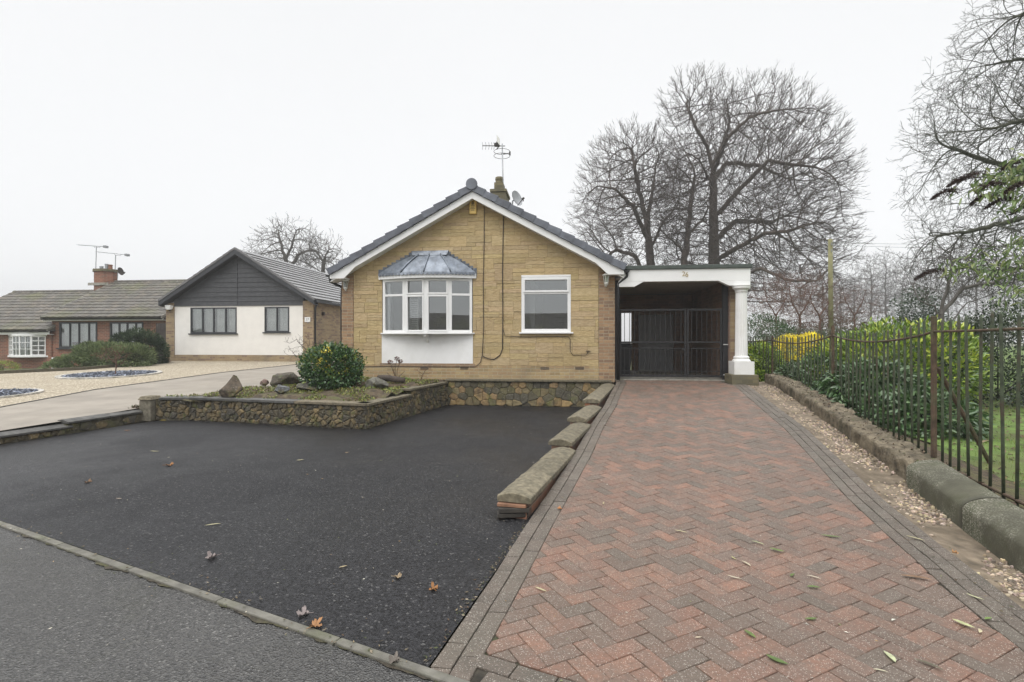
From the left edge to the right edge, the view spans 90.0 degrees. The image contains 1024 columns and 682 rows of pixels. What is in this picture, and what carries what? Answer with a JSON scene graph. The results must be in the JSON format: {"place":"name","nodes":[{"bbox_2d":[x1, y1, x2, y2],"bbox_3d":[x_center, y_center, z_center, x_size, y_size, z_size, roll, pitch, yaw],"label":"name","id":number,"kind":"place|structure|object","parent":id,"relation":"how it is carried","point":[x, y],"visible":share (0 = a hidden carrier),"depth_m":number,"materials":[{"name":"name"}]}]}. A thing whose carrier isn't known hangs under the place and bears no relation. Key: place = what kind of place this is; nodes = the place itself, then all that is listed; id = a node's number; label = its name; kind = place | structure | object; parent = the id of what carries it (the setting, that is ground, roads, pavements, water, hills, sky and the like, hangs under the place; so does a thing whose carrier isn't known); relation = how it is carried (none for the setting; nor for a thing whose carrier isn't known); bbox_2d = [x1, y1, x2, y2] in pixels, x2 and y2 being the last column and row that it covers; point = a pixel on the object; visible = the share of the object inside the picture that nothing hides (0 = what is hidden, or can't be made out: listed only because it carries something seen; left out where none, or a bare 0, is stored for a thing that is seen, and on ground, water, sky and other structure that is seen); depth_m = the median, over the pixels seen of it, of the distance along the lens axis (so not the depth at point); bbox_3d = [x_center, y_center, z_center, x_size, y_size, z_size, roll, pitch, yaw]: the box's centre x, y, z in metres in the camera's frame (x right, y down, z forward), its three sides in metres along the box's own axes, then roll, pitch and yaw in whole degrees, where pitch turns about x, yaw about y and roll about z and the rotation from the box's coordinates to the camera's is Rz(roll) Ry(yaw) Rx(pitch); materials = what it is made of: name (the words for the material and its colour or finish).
{"place":"outdoors","nodes":[
{"label":"outdoors","id":0,"kind":"place"},
{"bbox_2d":[0,361,301,405],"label":"gravel","id":1,"kind":"structure","parent":0,"point":[50,384],"depth_m":15.23,"materials":[{"name":"gravel"}]},
{"bbox_2d":[0,360,21,370],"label":"round shrub","id":2,"kind":"object","parent":1,"relation":"on","point":[9,362],"visible":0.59,"depth_m":18.30,"materials":[{"name":"green plant"}]},
{"bbox_2d":[0,388,43,397],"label":"slate circle","id":3,"kind":"object","parent":1,"relation":"on","point":[12,392],"visible":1,"depth_m":11.53,"materials":[{"name":"gravel"}]},
{"bbox_2d":[0,360,167,373],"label":"wall","id":4,"kind":"structure","parent":1,"relation":"on","point":[54,369],"depth_m":17.35,"materials":[{"name":"brick"}]},
{"bbox_2d":[37,339,158,368],"bbox_3d":[-15.529,0.642,19.566,4.086,1.455,2.287,0,0,6],"label":"juniper","id":5,"kind":"object","parent":1,"relation":"on","point":[82,352],"visible":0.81,"depth_m":19.09,"materials":[{"name":"green plant"}]},
{"bbox_2d":[55,370,161,378],"bbox_3d":[-12.494,1.026,15.962,2.640,0.162,2.640,0,0,6],"label":"slate circle","id":6,"kind":"object","parent":1,"relation":"on","point":[107,374],"visible":0.99,"depth_m":15.63,"materials":[{"name":"stone"}]},
{"bbox_2d":[99,344,131,373],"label":"bare shrub","id":7,"kind":"object","parent":6,"relation":"on","point":[114,360],"visible":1,"depth_m":15.85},
{"bbox_2d":[108,326,170,363],"bbox_3d":[-15.071,0.313,20.632,2.520,1.913,1.582,0,0,6],"label":"juniper","id":8,"kind":"object","parent":1,"relation":"on","point":[151,338],"visible":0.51,"depth_m":20.45,"materials":[{"name":"green plant"}]},
{"bbox_2d":[158,247,341,361],"bbox_3d":[-10.882,-1.417,27.901,7.120,5.033,13.020,0,0,6],"label":"bungalow","id":9,"kind":"object","parent":1,"relation":"on","point":[234,304],"visible":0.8,"depth_m":21.80,"materials":[{"name":"paint"}]},
{"bbox_2d":[188,307,237,334],"bbox_3d":[-12.772,-0.855,21.962,2.251,1.160,0.230,0,0,6],"label":"window","id":10,"kind":"structure","parent":9,"relation":"in","point":[209,311],"depth_m":22.02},
{"bbox_2d":[262,307,290,332],"bbox_3d":[-9.910,-0.882,21.636,1.225,1.117,0.230,0,0,6],"label":"window","id":11,"kind":"structure","parent":9,"relation":"in","point":[270,313],"depth_m":21.72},
{"bbox_2d":[0,361,334,430],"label":"neighbour drive","id":12,"kind":"structure","parent":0,"point":[93,402],"depth_m":11.07,"materials":[{"name":"concrete"}]},
{"bbox_2d":[0,364,296,407],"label":"drive edging","id":13,"kind":"object","parent":12,"relation":"on","point":[129,384],"visible":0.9,"depth_m":12.88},
{"bbox_2d":[0,527,434,681],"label":"pavement","id":14,"kind":"structure","parent":0,"point":[86,610],"depth_m":2.62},
{"bbox_2d":[14,531,438,681],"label":"moss","id":15,"kind":"object","parent":14,"relation":"on","point":[255,619],"visible":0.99,"depth_m":2.77,"materials":[{"name":"plant"}]},
{"bbox_2d":[0,521,468,681],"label":"kerb","id":16,"kind":"structure","parent":14,"relation":"on","point":[427,672],"depth_m":2.82,"materials":[{"name":"concrete"}]},
{"bbox_2d":[306,617,321,628],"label":"fallen leaf","id":17,"kind":"object","parent":16,"relation":"on","point":[315,622],"visible":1,"depth_m":2.69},
{"bbox_2d":[388,651,399,663],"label":"fallen leaf","id":18,"kind":"object","parent":16,"relation":"on","point":[394,659],"visible":1,"depth_m":2.40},
{"bbox_2d":[0,405,582,666],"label":"forecourt","id":19,"kind":"structure","parent":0,"point":[364,506],"depth_m":4.63,"materials":[{"name":"asphalt"}]},
{"bbox_2d":[0,409,143,444],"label":"wall","id":20,"kind":"structure","parent":19,"relation":"on","point":[90,422],"depth_m":8.38,"materials":[{"name":"stone"}]},
{"bbox_2d":[138,395,160,421],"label":"stone pier","id":21,"kind":"structure","parent":19,"relation":"on","point":[147,405],"depth_m":9.52,"materials":[{"name":"stone"}]},
{"bbox_2d":[155,382,447,428],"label":"stone wall","id":22,"kind":"structure","parent":19,"relation":"on","point":[414,400],"depth_m":9.33,"materials":[{"name":"stone"}]},
{"bbox_2d":[296,605,313,615],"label":"fallen leaf","id":23,"kind":"object","parent":19,"relation":"on","point":[300,613],"visible":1,"depth_m":2.80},
{"bbox_2d":[4,389,1012,680],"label":"leaf crumbs","id":24,"kind":"object","parent":19,"relation":"on","point":[478,559],"visible":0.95,"depth_m":3.24,"materials":[{"name":"plant"}]},
{"bbox_2d":[445,378,611,406],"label":"stone wall","id":25,"kind":"structure","parent":19,"relation":"on","point":[532,392],"depth_m":11.76,"materials":[{"name":"stone"}]},
{"bbox_2d":[497,383,614,519],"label":"wall","id":26,"kind":"structure","parent":19,"relation":"on","point":[523,496],"depth_m":5.31,"materials":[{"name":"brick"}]},
{"bbox_2d":[183,378,444,403],"bbox_3d":[-4.155,1.017,10.790,5.100,0.322,3.700,0,0,6],"label":"flower bed","id":27,"kind":"object","parent":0,"point":[337,396],"visible":0.33,"depth_m":9.85,"materials":[{"name":"soil"}]},
{"bbox_2d":[219,375,242,396],"bbox_3d":[-5.310,0.861,9.730,0.454,0.438,0.346,0,0,6],"label":"rock","id":28,"kind":"object","parent":27,"relation":"on","point":[232,387],"visible":0.98,"depth_m":9.61,"materials":[{"name":"stone"}]},
{"bbox_2d":[275,384,289,393],"bbox_3d":[-4.446,0.942,9.913,0.279,0.196,0.318,0,0,-30],"label":"rock","id":29,"kind":"object","parent":27,"relation":"on","point":[281,389],"visible":0.96,"depth_m":9.79,"materials":[{"name":"stone"}]},
{"bbox_2d":[270,372,302,386],"bbox_3d":[-4.894,0.891,11.187,0.674,0.416,0.551,0,0,6],"label":"rock","id":30,"kind":"object","parent":27,"relation":"on","point":[286,378],"visible":0.67,"depth_m":11.02,"materials":[{"name":"stone"}]},
{"bbox_2d":[166,376,438,402],"bbox_3d":[-4.194,0.993,10.807,4.836,0.354,3.523,0,0,6],"label":"ground cover","id":31,"kind":"object","parent":27,"relation":"on","point":[361,399],"visible":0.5,"depth_m":10.06,"materials":[{"name":"green plant"}]},
{"bbox_2d":[283,334,321,356],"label":"bare shrub","id":32,"kind":"object","parent":27,"relation":"on","point":[299,342],"visible":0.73,"depth_m":11.39,"materials":[{"name":"brown plant"}]},
{"bbox_2d":[296,382,318,390],"bbox_3d":[-4.068,0.927,10.301,0.508,0.198,0.315,0,0,6],"label":"rock","id":33,"kind":"object","parent":27,"relation":"on","point":[301,386],"visible":0.66,"depth_m":10.20,"materials":[{"name":"stone"}]},
{"bbox_2d":[295,340,367,389],"bbox_3d":[-3.719,0.521,10.628,1.518,1.085,1.375,0,0,6],"label":"evergreen shrub","id":34,"kind":"object","parent":27,"relation":"on","point":[330,373],"visible":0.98,"depth_m":10.28,"materials":[{"name":"green plant"}]},
{"bbox_2d":[365,377,388,388],"bbox_3d":[-2.717,0.867,10.337,0.408,0.281,0.381,0,0,44],"label":"rock","id":35,"kind":"object","parent":27,"relation":"on","point":[376,382],"visible":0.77,"depth_m":10.21,"materials":[{"name":"stone"}]},
{"bbox_2d":[377,375,404,381],"bbox_3d":[-2.582,0.803,10.952,0.606,0.158,0.148,0,0,6],"label":"log","id":36,"kind":"object","parent":27,"relation":"on","point":[389,378],"visible":0.88,"depth_m":10.89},
{"bbox_2d":[326,176,629,383],"bbox_3d":[-0.330,-1.890,17.153,7.210,5.981,10.789,0,0,6],"label":"bungalow","id":37,"kind":"object","parent":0,"point":[498,285],"visible":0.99,"depth_m":12.12,"materials":[{"name":"brick"}]},
{"bbox_2d":[383,279,404,332],"bbox_3d":[-2.836,-0.841,12.337,0.605,1.287,0.065,0,0,19],"label":"bay window","id":38,"kind":"structure","parent":37,"relation":"in","point":[385,295],"depth_m":12.31,"materials":[{"name":"white plastic"}]},
{"bbox_2d":[405,278,424,332],"bbox_3d":[-2.301,-0.841,12.167,0.523,1.287,0.088,0,0,14],"label":"bay window","id":39,"kind":"structure","parent":37,"relation":"in","point":[407,294],"depth_m":12.13,"materials":[{"name":"white plastic"}]},
{"bbox_2d":[425,278,448,332],"bbox_3d":[-1.766,-0.841,12.104,0.568,1.287,0.088,0,0,0],"label":"bay window","id":40,"kind":"structure","parent":37,"relation":"in","point":[428,294],"depth_m":12.06,"materials":[{"name":"white plastic"}]},
{"bbox_2d":[449,278,471,332],"bbox_3d":[-1.218,-0.841,12.150,0.542,1.287,0.065,0,0,-8],"label":"bay window","id":41,"kind":"structure","parent":37,"relation":"in","point":[451,294],"depth_m":12.12,"materials":[{"name":"white plastic"}]},
{"bbox_2d":[469,200,476,213],"bbox_3d":[-0.924,-3.173,12.124,0.170,0.340,0.076,0,0,6],"label":"alarm box","id":42,"kind":"object","parent":37,"relation":"attached to","point":[472,206],"visible":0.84,"depth_m":12.09,"materials":[{"name":"yellow plastic"}]},
{"bbox_2d":[482,136,510,182],"bbox_3d":[-0.447,-4.920,15.191,0.800,2.494,0.490,0,0,-16],"label":"tv aerial","id":43,"kind":"object","parent":37,"relation":"attached to","point":[497,144],"visible":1,"depth_m":15.22,"materials":[{"name":"metal"}]},
{"bbox_2d":[512,191,524,204],"bbox_3d":[0.166,-3.995,14.630,0.357,0.638,0.360,0,0,-6],"label":"satellite dish","id":44,"kind":"object","parent":37,"relation":"attached to","point":[517,198],"visible":0.98,"depth_m":14.69,"materials":[{"name":"metal"}]},
{"bbox_2d":[519,275,572,333],"bbox_3d":[0.799,-0.858,11.967,1.263,1.372,0.140,0,0,6],"label":"window","id":45,"kind":"structure","parent":37,"relation":"in","point":[524,278],"depth_m":11.95,"materials":[{"name":"white plastic"}]},
{"bbox_2d":[0,342,1023,667],"bbox_3d":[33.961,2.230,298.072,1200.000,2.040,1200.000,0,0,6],"label":"ground","id":46,"kind":"structure","parent":0,"point":[314,628],"depth_m":3.96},
{"bbox_2d":[0,290,93,367],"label":"brick house","id":47,"kind":"structure","parent":46,"relation":"on","point":[26,334],"depth_m":24.70,"materials":[{"name":"tile"}]},
{"bbox_2d":[9,336,18,354],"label":"bow window","id":48,"kind":"structure","parent":47,"relation":"in","point":[10,337],"depth_m":24.61,"materials":[{"name":"white plastic"}]},
{"bbox_2d":[12,336,27,355],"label":"bow window","id":49,"kind":"structure","parent":47,"relation":"in","point":[13,337],"depth_m":24.38,"materials":[{"name":"white plastic"}]},
{"bbox_2d":[19,336,37,355],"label":"bow window","id":50,"kind":"structure","parent":47,"relation":"in","point":[34,338],"depth_m":24.25,"materials":[{"name":"white plastic"}]},
{"bbox_2d":[31,336,45,355],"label":"bow window","id":51,"kind":"structure","parent":47,"relation":"in","point":[40,340],"depth_m":24.36,"materials":[{"name":"white plastic"}]},
{"bbox_2d":[40,264,186,367],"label":"brick house","id":52,"kind":"structure","parent":46,"relation":"on","point":[110,304],"depth_m":24.46,"materials":[{"name":"brick"}]},
{"bbox_2d":[56,322,96,348],"bbox_3d":[-20.569,-0.255,24.306,2.164,1.289,0.242,0,0,6],"label":"window","id":53,"kind":"structure","parent":52,"relation":"in","point":[86,331],"depth_m":24.38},
{"bbox_2d":[110,322,142,341],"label":"window","id":54,"kind":"structure","parent":52,"relation":"in","point":[122,326],"depth_m":24.07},
{"bbox_2d":[156,323,165,357],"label":"wooden gate","id":55,"kind":"structure","parent":52,"relation":"attached to","point":[161,329],"depth_m":23.12,"materials":[{"name":"brown wood"}]},
{"bbox_2d":[244,211,333,271],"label":"bare tree","id":56,"kind":"object","parent":46,"relation":"on","point":[284,254],"visible":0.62,"depth_m":45.50,"materials":[{"name":"brown plant"}]},
{"bbox_2d":[292,229,348,273],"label":"bare tree","id":57,"kind":"object","parent":46,"relation":"on","point":[323,266],"visible":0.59,"depth_m":45.56,"materials":[{"name":"grey plant"}]},
{"bbox_2d":[795,266,857,328],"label":"distant tree","id":58,"kind":"object","parent":46,"relation":"on","point":[803,314],"visible":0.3,"depth_m":94.42,"materials":[{"name":"grey plant"}]},
{"bbox_2d":[828,239,833,332],"bbox_3d":[14.954,-1.785,23.996,0.249,5.972,0.228,0,0,-27],"label":"telegraph pole","id":59,"kind":"object","parent":46,"relation":"on","point":[830,270],"visible":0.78,"depth_m":23.92,"materials":[{"name":"wood"}]},
{"bbox_2d":[820,273,864,329],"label":"distant tree","id":60,"kind":"object","parent":46,"relation":"on","point":[846,303],"visible":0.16,"depth_m":99.10,"materials":[{"name":"grey plant"}]},
{"bbox_2d":[833,262,879,322],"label":"distant tree","id":61,"kind":"object","parent":46,"relation":"on","point":[853,294],"visible":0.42,"depth_m":94.88,"materials":[{"name":"grey plant"}]},
{"bbox_2d":[845,252,900,324],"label":"distant tree","id":62,"kind":"object","parent":46,"relation":"on","point":[870,279],"visible":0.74,"depth_m":87.72,"materials":[{"name":"grey plant"}]},
{"bbox_2d":[862,246,909,325],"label":"distant tree","id":63,"kind":"object","parent":46,"relation":"on","point":[880,280],"visible":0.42,"depth_m":91.84,"materials":[{"name":"grey plant"}]},
{"bbox_2d":[875,262,933,319],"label":"distant tree","id":64,"kind":"object","parent":46,"relation":"on","point":[897,289],"visible":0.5,"depth_m":84.96,"materials":[{"name":"grey plant"}]},
{"bbox_2d":[895,268,957,319],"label":"distant tree","id":65,"kind":"object","parent":46,"relation":"on","point":[947,298],"visible":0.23,"depth_m":89.53,"materials":[{"name":"grey plant"}]},
{"bbox_2d":[922,272,980,321],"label":"distant tree","id":66,"kind":"object","parent":46,"relation":"on","point":[952,297],"visible":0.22,"depth_m":94.87,"materials":[{"name":"grey plant"}]},
{"bbox_2d":[940,262,1010,322],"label":"distant tree","id":67,"kind":"object","parent":46,"relation":"on","point":[976,307],"visible":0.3,"depth_m":89.89,"materials":[{"name":"grey plant"}]},
{"bbox_2d":[972,273,1023,344],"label":"distant tree","id":68,"kind":"object","parent":46,"relation":"on","point":[1002,301],"visible":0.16,"depth_m":94.91,"materials":[{"name":"grey plant"}]},
{"bbox_2d":[0,0,1023,341],"label":"sky","id":69,"kind":"structure","parent":0,"point":[155,132],"materials":[{"name":"white"}]},
{"bbox_2d":[614,370,724,384],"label":"carport floor","id":70,"kind":"structure","parent":0,"point":[649,372],"depth_m":12.53,"materials":[{"name":"concrete"}]},
{"bbox_2d":[621,343,632,373],"bbox_3d":[2.887,0.459,13.368,0.468,0.856,0.603,0,0,6],"label":"wheelie bin","id":71,"kind":"object","parent":70,"relation":"on","point":[626,345],"visible":0.33,"depth_m":13.12,"materials":[{"name":"black plastic"}]},
{"bbox_2d":[620,294,691,370],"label":"garage","id":72,"kind":"structure","parent":70,"relation":"on","point":[649,331],"depth_m":15.49,"materials":[{"name":"brick"}]},
{"bbox_2d":[638,315,672,370],"bbox_3d":[4.362,0.049,15.541,1.032,1.687,0.070,0,0,6],"label":"door","id":73,"kind":"structure","parent":72,"relation":"in","point":[649,324],"depth_m":15.51,"materials":[{"name":"grey paint"}]},
{"bbox_2d":[615,264,758,385],"bbox_3d":[4.111,-0.329,13.557,3.050,2.759,4.530,0,0,6],"label":"carport","id":74,"kind":"object","parent":70,"relation":"on","point":[725,287],"visible":0.93,"depth_m":11.68,"materials":[{"name":"paint"}]},
{"bbox_2d":[620,309,685,376],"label":"gate","id":75,"kind":"structure","parent":74,"relation":"attached to","point":[660,341],"depth_m":12.00,"materials":[{"name":"metal"}]},
{"bbox_2d":[687,308,727,376],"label":"gate","id":76,"kind":"structure","parent":74,"relation":"attached to","point":[701,341],"depth_m":11.88,"materials":[{"name":"metal"}]},
{"bbox_2d":[431,380,1023,681],"bbox_3d":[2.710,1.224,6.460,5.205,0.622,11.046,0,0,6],"label":"driveway","id":77,"kind":"structure","parent":0,"point":[650,569],"depth_m":3.27,"materials":[{"name":"brick"}]},
{"bbox_2d":[750,381,1023,608],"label":"path","id":78,"kind":"structure","parent":0,"point":[970,550],"depth_m":4.71,"materials":[{"name":"gravel"}]},
{"bbox_2d":[765,373,946,479],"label":"wall","id":79,"kind":"structure","parent":78,"relation":"on","point":[893,459],"depth_m":6.71,"materials":[{"name":"concrete"}]},
{"bbox_2d":[748,385,1023,607],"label":"stone chips","id":80,"kind":"object","parent":78,"relation":"on","point":[1017,579],"visible":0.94,"depth_m":4.65,"materials":[{"name":"gravel"}]},
{"bbox_2d":[906,460,1002,528],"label":"kerb block","id":81,"kind":"structure","parent":78,"relation":"on","point":[948,491],"depth_m":4.45,"materials":[{"name":"concrete"}]},
{"bbox_2d":[962,498,1023,573],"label":"kerb block","id":82,"kind":"structure","parent":78,"relation":"on","point":[995,526],"depth_m":3.68,"materials":[{"name":"concrete"}]},
{"bbox_2d":[754,346,1023,492],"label":"lawn","id":83,"kind":"structure","parent":0,"point":[1009,467],"depth_m":6.75,"materials":[{"name":"plant"}]},
{"bbox_2d":[562,112,699,265],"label":"beech tree","id":84,"kind":"object","parent":83,"relation":"on","point":[646,230],"visible":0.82,"depth_m":40.82,"materials":[{"name":"brown plant"}]},
{"bbox_2d":[644,126,740,264],"bbox_3d":[13.239,-7.550,39.040,6.778,17.860,7.487,0,0,6],"label":"beech tree","id":85,"kind":"object","parent":83,"relation":"on","point":[684,253],"visible":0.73,"depth_m":38.70,"materials":[{"name":"brown plant"}]},
{"bbox_2d":[644,60,874,316],"bbox_3d":[18.378,-10.085,39.696,16.392,22.846,15.429,0,0,6],"label":"beech tree","id":86,"kind":"object","parent":83,"relation":"on","point":[747,221],"visible":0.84,"depth_m":37.65,"materials":[{"name":"brown plant"}]},
{"bbox_2d":[748,339,784,381],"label":"laurel bush","id":87,"kind":"object","parent":83,"relation":"on","point":[760,372],"visible":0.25,"depth_m":13.09,"materials":[{"name":"green plant"}]},
{"bbox_2d":[747,311,798,363],"bbox_3d":[9.388,-0.027,19.008,2.431,2.159,1.806,0,0,6],"label":"evergreen bush","id":88,"kind":"object","parent":83,"relation":"on","point":[781,326],"visible":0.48,"depth_m":18.75,"materials":[{"name":"green plant"}]},
{"bbox_2d":[747,268,809,330],"bbox_3d":[15.311,-1.536,30.066,3.891,5.509,3.486,0,0,6],"label":"bare tree","id":89,"kind":"object","parent":83,"relation":"on","point":[765,294],"visible":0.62,"depth_m":29.97,"materials":[{"name":"plant"}]},
{"bbox_2d":[774,331,826,360],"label":"golden shrub","id":90,"kind":"object","parent":83,"relation":"on","point":[795,339],"visible":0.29,"depth_m":15.65,"materials":[{"name":"yellow plant"}]},
{"bbox_2d":[760,265,840,334],"bbox_3d":[14.598,-1.339,25.956,3.692,5.089,3.250,0,0,6],"label":"bare tree","id":91,"kind":"object","parent":83,"relation":"on","point":[795,308],"visible":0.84,"depth_m":25.98,"materials":[{"name":"plant"}]},
{"bbox_2d":[765,326,874,358],"bbox_3d":[12.230,0.201,20.548,3.972,1.609,2.195,0,0,44],"label":"evergreen bush","id":92,"kind":"object","parent":83,"relation":"on","point":[818,330],"visible":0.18,"depth_m":20.51,"materials":[{"name":"green plant"}]},
{"bbox_2d":[786,267,854,333],"bbox_3d":[14.425,-1.147,24.107,2.689,4.703,3.371,0,0,6],"label":"bare tree","id":93,"kind":"object","parent":83,"relation":"on","point":[822,311],"visible":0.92,"depth_m":23.93,"materials":[{"name":"plant"}]},
{"bbox_2d":[773,353,871,389],"bbox_3d":[6.847,0.810,11.691,2.025,1.156,4.142,0,0,6],"label":"laurel bush","id":94,"kind":"object","parent":83,"relation":"on","point":[785,369],"visible":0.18,"depth_m":11.04,"materials":[{"name":"green plant"}]},
{"bbox_2d":[817,280,891,330],"bbox_3d":[20.016,-1.299,29.892,3.915,5.014,3.344,0,0,6],"label":"bare tree","id":95,"kind":"object","parent":83,"relation":"on","point":[860,306],"visible":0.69,"depth_m":29.87,"materials":[{"name":"plant"}]},
{"bbox_2d":[747,314,1023,344],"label":"distant hedge","id":96,"kind":"object","parent":83,"relation":"on","point":[852,322],"visible":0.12,"depth_m":51.69,"materials":[{"name":"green plant"}]},
{"bbox_2d":[800,314,996,406],"bbox_3d":[7.916,0.563,10.956,2.878,2.240,3.516,0,0,6],"label":"laurel bush","id":97,"kind":"object","parent":83,"relation":"on","point":[878,328],"visible":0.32,"depth_m":10.01,"materials":[{"name":"green plant"}]},
{"bbox_2d":[810,356,995,442],"bbox_3d":[5.921,0.845,8.374,2.158,1.222,3.418,0,0,6],"label":"laurel bush","id":98,"kind":"object","parent":83,"relation":"on","point":[823,386],"visible":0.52,"depth_m":7.62,"materials":[{"name":"green plant"}]},
{"bbox_2d":[886,283,956,369],"bbox_3d":[13.668,-0.432,16.985,2.021,3.029,1.624,0,0,6],"label":"bush","id":99,"kind":"object","parent":83,"relation":"on","point":[915,316],"visible":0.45,"depth_m":16.97,"materials":[{"name":"green plant"}]},
{"bbox_2d":[876,398,1023,483],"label":"leaf litter","id":100,"kind":"object","parent":83,"relation":"on","point":[998,426],"visible":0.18,"depth_m":6.75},
{"bbox_2d":[877,0,1023,332],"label":"bare tree","id":101,"kind":"object","parent":83,"relation":"on","point":[1001,223],"visible":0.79,"depth_m":15.80,"materials":[{"name":"brown plant"}]},
{"bbox_2d":[891,236,1023,367],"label":"bare tree","id":102,"kind":"object","parent":83,"relation":"on","point":[956,294],"visible":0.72,"depth_m":12.98,"materials":[{"name":"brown plant"}]},
{"bbox_2d":[902,287,1023,407],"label":"evergreen bush","id":103,"kind":"object","parent":83,"relation":"on","point":[1008,387],"visible":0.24,"depth_m":10.29,"materials":[{"name":"green plant"}]},
{"bbox_2d":[914,148,1023,308],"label":"conifer tree","id":104,"kind":"object","parent":83,"relation":"on","point":[1013,182],"visible":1,"depth_m":6.11,"materials":[{"name":"green plant"}]},
{"bbox_2d":[879,427,1023,509],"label":"bank","id":105,"kind":"structure","parent":0,"point":[996,484],"depth_m":5.07,"materials":[{"name":"soil"}]},
{"bbox_2d":[748,311,1023,506],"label":"iron railings","id":106,"kind":"object","parent":105,"relation":"on","point":[935,369],"visible":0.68,"depth_m":5.50,"materials":[{"name":"black metal"}]},
{"bbox_2d":[775,375,1023,508],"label":"leaf litter","id":107,"kind":"object","parent":105,"relation":"on","point":[955,467],"visible":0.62,"depth_m":6.52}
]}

